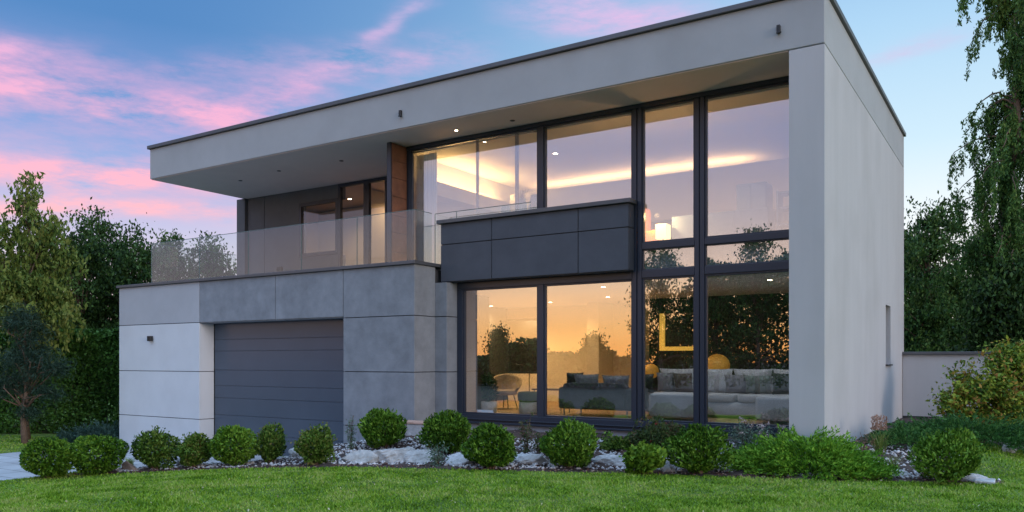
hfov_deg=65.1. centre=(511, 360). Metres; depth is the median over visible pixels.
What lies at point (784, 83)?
upper window
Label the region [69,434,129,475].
round shrub
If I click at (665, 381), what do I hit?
throw cushion
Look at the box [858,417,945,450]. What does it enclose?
dark juniper
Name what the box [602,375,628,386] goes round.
throw cushion
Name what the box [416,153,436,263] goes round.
curtain
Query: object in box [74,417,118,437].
blue conifer
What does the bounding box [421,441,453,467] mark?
perennial plant
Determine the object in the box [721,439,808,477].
spreading juniper
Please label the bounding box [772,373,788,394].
throw cushion
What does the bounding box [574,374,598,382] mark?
throw cushion
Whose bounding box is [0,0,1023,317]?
sky
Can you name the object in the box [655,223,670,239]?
table lamp
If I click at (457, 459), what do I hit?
boulder
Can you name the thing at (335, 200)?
window
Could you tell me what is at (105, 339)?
hedge
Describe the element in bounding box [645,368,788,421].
sectional sofa
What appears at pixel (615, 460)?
boulder
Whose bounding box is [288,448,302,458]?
boulder
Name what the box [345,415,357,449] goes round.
perennial plant
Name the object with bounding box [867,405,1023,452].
dark juniper
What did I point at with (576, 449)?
round shrub
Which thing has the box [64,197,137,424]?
dark tree
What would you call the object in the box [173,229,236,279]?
dark tree
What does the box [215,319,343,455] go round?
garage door
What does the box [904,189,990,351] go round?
broadleaf tree
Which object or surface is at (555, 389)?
side table
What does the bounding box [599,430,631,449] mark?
shrub
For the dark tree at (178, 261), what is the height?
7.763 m
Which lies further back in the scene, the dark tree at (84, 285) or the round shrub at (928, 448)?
the dark tree at (84, 285)
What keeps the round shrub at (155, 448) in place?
on the planting bed soil
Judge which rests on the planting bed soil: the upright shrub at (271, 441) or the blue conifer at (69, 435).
the upright shrub at (271, 441)
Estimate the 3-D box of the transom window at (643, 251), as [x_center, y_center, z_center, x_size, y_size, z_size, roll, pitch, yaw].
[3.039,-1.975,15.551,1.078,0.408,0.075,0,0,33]
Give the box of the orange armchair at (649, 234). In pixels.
[645,207,656,240]
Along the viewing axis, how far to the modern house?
18.03 m
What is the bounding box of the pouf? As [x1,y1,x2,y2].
[517,391,536,413]
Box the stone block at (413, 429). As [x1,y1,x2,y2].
[405,424,423,435]
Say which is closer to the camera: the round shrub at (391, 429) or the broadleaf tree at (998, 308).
the round shrub at (391, 429)
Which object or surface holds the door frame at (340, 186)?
in the modern house
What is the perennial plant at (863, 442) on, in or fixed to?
on the planting bed soil
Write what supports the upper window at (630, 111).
in the modern house
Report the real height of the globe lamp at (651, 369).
1.117 m
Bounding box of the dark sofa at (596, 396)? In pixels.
[559,382,647,417]
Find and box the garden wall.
[903,351,1022,417]
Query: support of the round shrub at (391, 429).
on the planting bed soil
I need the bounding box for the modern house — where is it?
[116,0,905,469]
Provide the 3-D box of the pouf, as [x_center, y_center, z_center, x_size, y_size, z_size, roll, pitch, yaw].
[0.365,0.950,18.107,0.490,0.500,0.490,0,0,33]
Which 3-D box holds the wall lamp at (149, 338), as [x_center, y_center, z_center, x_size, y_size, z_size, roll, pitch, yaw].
[-10.154,-0.607,22.521,0.160,0.150,0.099,0,0,33]
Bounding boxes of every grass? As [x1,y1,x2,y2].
[862,415,891,454]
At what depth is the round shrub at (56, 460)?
13.65 m
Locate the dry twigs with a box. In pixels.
[519,188,528,197]
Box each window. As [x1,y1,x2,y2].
[299,198,337,257]
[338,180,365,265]
[411,127,537,269]
[463,285,537,416]
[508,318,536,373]
[544,110,631,207]
[544,279,631,420]
[642,99,694,242]
[642,246,694,269]
[642,275,694,422]
[705,81,788,237]
[705,238,788,265]
[705,269,788,427]
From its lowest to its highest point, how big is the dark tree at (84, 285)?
8.198 m
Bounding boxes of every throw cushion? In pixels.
[566,372,583,382]
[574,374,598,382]
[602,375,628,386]
[645,374,653,392]
[656,372,674,390]
[673,373,692,391]
[724,374,748,393]
[744,375,771,393]
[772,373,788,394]
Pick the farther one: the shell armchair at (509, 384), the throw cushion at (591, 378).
the shell armchair at (509, 384)
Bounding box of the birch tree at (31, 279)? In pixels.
[0,169,90,439]
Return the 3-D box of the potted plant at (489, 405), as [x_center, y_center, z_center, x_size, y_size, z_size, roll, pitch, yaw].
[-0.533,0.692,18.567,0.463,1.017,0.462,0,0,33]
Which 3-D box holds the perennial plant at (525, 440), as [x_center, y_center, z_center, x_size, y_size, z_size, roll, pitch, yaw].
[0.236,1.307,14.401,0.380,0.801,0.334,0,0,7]
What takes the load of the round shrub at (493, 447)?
on the planting bed soil
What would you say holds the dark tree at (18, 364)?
on the ground at (47, 433)
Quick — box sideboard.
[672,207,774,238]
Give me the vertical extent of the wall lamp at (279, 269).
0.141 m
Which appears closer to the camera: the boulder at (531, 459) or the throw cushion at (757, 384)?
the boulder at (531, 459)
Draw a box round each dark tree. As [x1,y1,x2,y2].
[0,241,21,421]
[1,241,62,424]
[43,207,122,424]
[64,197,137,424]
[78,212,174,405]
[150,228,205,282]
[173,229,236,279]
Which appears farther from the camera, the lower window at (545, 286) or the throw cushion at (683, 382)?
the throw cushion at (683, 382)
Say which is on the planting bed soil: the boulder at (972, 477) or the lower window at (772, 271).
the boulder at (972, 477)
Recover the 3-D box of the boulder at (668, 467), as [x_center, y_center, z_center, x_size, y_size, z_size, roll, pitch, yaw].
[2.524,1.784,12.970,0.257,0.318,0.258,0,0,33]
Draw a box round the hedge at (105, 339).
[0,326,119,433]
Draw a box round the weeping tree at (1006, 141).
[923,0,1023,319]
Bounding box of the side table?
[531,388,569,413]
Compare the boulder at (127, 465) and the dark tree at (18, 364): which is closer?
the boulder at (127, 465)
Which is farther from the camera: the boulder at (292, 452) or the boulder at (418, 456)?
the boulder at (292, 452)
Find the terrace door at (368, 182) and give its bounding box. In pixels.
[366,176,386,263]
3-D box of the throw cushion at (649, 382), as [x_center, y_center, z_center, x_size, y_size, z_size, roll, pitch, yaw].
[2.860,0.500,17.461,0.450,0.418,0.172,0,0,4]
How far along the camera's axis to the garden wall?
20.59 m
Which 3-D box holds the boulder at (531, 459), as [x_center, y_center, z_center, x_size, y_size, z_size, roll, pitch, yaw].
[0.279,1.727,13.915,0.502,0.245,0.681,0,0,-36]
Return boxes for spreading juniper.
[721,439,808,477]
[726,423,903,482]
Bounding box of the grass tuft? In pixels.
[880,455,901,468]
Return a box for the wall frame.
[659,313,692,350]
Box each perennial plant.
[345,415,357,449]
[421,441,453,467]
[515,412,534,452]
[526,432,544,451]
[724,416,773,451]
[746,424,787,443]
[855,431,885,453]
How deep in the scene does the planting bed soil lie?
13.90 m
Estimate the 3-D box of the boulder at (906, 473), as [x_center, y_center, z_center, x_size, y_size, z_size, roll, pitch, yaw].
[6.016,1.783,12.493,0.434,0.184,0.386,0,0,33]
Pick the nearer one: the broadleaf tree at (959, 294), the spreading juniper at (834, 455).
the spreading juniper at (834, 455)
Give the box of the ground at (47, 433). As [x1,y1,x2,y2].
[0,397,1023,511]
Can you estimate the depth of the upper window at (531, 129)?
18.70 m
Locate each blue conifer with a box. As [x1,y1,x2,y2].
[54,422,117,442]
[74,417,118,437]
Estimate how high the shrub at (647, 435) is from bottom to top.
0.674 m
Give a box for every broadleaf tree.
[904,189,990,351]
[904,221,937,333]
[915,221,999,345]
[927,237,1023,351]
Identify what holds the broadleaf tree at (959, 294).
on the ground at (47, 433)
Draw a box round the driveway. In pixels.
[0,444,281,479]
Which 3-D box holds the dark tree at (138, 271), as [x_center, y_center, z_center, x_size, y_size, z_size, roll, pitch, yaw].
[-13.958,-1.410,29.445,3.452,8.085,3.657,0,0,33]
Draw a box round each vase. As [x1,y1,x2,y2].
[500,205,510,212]
[519,198,526,210]
[529,194,536,208]
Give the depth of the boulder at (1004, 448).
13.96 m
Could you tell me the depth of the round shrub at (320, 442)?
14.11 m
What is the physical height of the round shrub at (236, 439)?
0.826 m
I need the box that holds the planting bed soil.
[74,417,1023,483]
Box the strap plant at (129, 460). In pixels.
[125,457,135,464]
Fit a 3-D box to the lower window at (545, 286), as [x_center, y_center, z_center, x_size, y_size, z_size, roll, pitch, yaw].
[1.557,-0.203,16.499,2.038,2.804,0.075,0,0,33]
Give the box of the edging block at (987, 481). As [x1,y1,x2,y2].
[974,478,995,484]
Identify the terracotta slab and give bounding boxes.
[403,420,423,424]
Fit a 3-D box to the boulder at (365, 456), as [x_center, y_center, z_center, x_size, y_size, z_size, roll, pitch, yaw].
[-2.660,1.794,14.428,0.762,0.383,0.549,0,0,33]
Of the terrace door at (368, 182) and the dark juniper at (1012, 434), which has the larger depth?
the terrace door at (368, 182)
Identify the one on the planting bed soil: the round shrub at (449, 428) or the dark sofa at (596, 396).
the round shrub at (449, 428)
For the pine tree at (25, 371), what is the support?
on the ground at (47, 433)
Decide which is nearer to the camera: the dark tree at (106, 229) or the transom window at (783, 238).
the transom window at (783, 238)
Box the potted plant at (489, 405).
[480,369,498,412]
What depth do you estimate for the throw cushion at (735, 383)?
16.92 m
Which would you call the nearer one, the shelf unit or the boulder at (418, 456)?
the boulder at (418, 456)
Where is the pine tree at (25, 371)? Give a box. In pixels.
[0,294,83,443]
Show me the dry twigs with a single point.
(522, 196)
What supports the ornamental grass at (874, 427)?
on the planting bed soil
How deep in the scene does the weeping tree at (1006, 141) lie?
21.84 m
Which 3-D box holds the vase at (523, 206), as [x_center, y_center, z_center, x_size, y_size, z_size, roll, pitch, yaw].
[0.219,-3.491,18.379,0.260,0.420,0.260,0,0,33]
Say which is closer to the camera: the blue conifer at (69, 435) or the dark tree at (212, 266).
the blue conifer at (69, 435)
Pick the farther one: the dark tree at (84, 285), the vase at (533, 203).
the dark tree at (84, 285)
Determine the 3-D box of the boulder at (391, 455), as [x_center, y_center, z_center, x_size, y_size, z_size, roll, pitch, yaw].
[-2.166,1.795,14.452,0.918,0.472,0.606,0,0,33]
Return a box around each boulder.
[121,461,137,470]
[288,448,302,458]
[341,449,378,463]
[372,447,415,463]
[403,449,445,462]
[445,452,475,465]
[514,454,549,464]
[592,454,624,466]
[660,461,676,473]
[892,469,911,478]
[957,473,988,482]
[1001,443,1016,452]
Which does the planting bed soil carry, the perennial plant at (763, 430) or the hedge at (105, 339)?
the perennial plant at (763, 430)
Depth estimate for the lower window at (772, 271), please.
15.11 m
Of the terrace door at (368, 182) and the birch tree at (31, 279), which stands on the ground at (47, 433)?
the birch tree at (31, 279)
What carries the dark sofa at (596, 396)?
on the modern house
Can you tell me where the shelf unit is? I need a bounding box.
[776,191,788,229]
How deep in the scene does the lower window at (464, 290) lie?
18.06 m
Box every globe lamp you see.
[645,364,658,377]
[708,354,729,368]
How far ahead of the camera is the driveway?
18.72 m
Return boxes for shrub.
[18,436,79,477]
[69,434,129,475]
[129,425,181,469]
[174,431,211,467]
[208,424,260,465]
[255,422,288,462]
[290,422,337,465]
[356,406,407,447]
[414,409,471,453]
[459,422,517,468]
[538,416,599,467]
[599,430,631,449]
[619,439,667,474]
[626,414,669,447]
[645,420,684,438]
[661,423,740,473]
[906,426,987,483]
[926,335,1023,424]
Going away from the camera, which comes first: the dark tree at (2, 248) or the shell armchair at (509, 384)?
the shell armchair at (509, 384)
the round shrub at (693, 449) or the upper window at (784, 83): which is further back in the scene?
the upper window at (784, 83)
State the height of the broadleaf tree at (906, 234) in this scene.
7.393 m
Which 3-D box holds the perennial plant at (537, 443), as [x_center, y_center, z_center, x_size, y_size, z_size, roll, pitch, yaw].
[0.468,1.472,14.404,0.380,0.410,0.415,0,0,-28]
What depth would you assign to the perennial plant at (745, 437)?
13.94 m
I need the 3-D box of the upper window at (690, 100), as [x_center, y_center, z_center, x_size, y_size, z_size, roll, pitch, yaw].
[3.039,-3.635,15.551,1.078,2.669,0.075,0,0,33]
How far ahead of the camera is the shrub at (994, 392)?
16.97 m
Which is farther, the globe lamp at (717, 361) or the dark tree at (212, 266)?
the dark tree at (212, 266)
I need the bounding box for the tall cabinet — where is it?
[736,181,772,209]
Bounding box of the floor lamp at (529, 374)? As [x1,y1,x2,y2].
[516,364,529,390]
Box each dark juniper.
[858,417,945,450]
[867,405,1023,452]
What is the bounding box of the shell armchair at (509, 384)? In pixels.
[494,374,521,408]
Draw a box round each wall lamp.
[147,336,152,340]
[276,266,282,271]
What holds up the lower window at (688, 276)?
in the modern house
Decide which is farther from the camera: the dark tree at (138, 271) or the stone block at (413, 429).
the dark tree at (138, 271)
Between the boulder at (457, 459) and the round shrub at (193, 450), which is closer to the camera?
the boulder at (457, 459)
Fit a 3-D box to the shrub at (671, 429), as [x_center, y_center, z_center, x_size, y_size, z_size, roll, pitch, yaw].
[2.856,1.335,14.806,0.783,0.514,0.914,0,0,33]

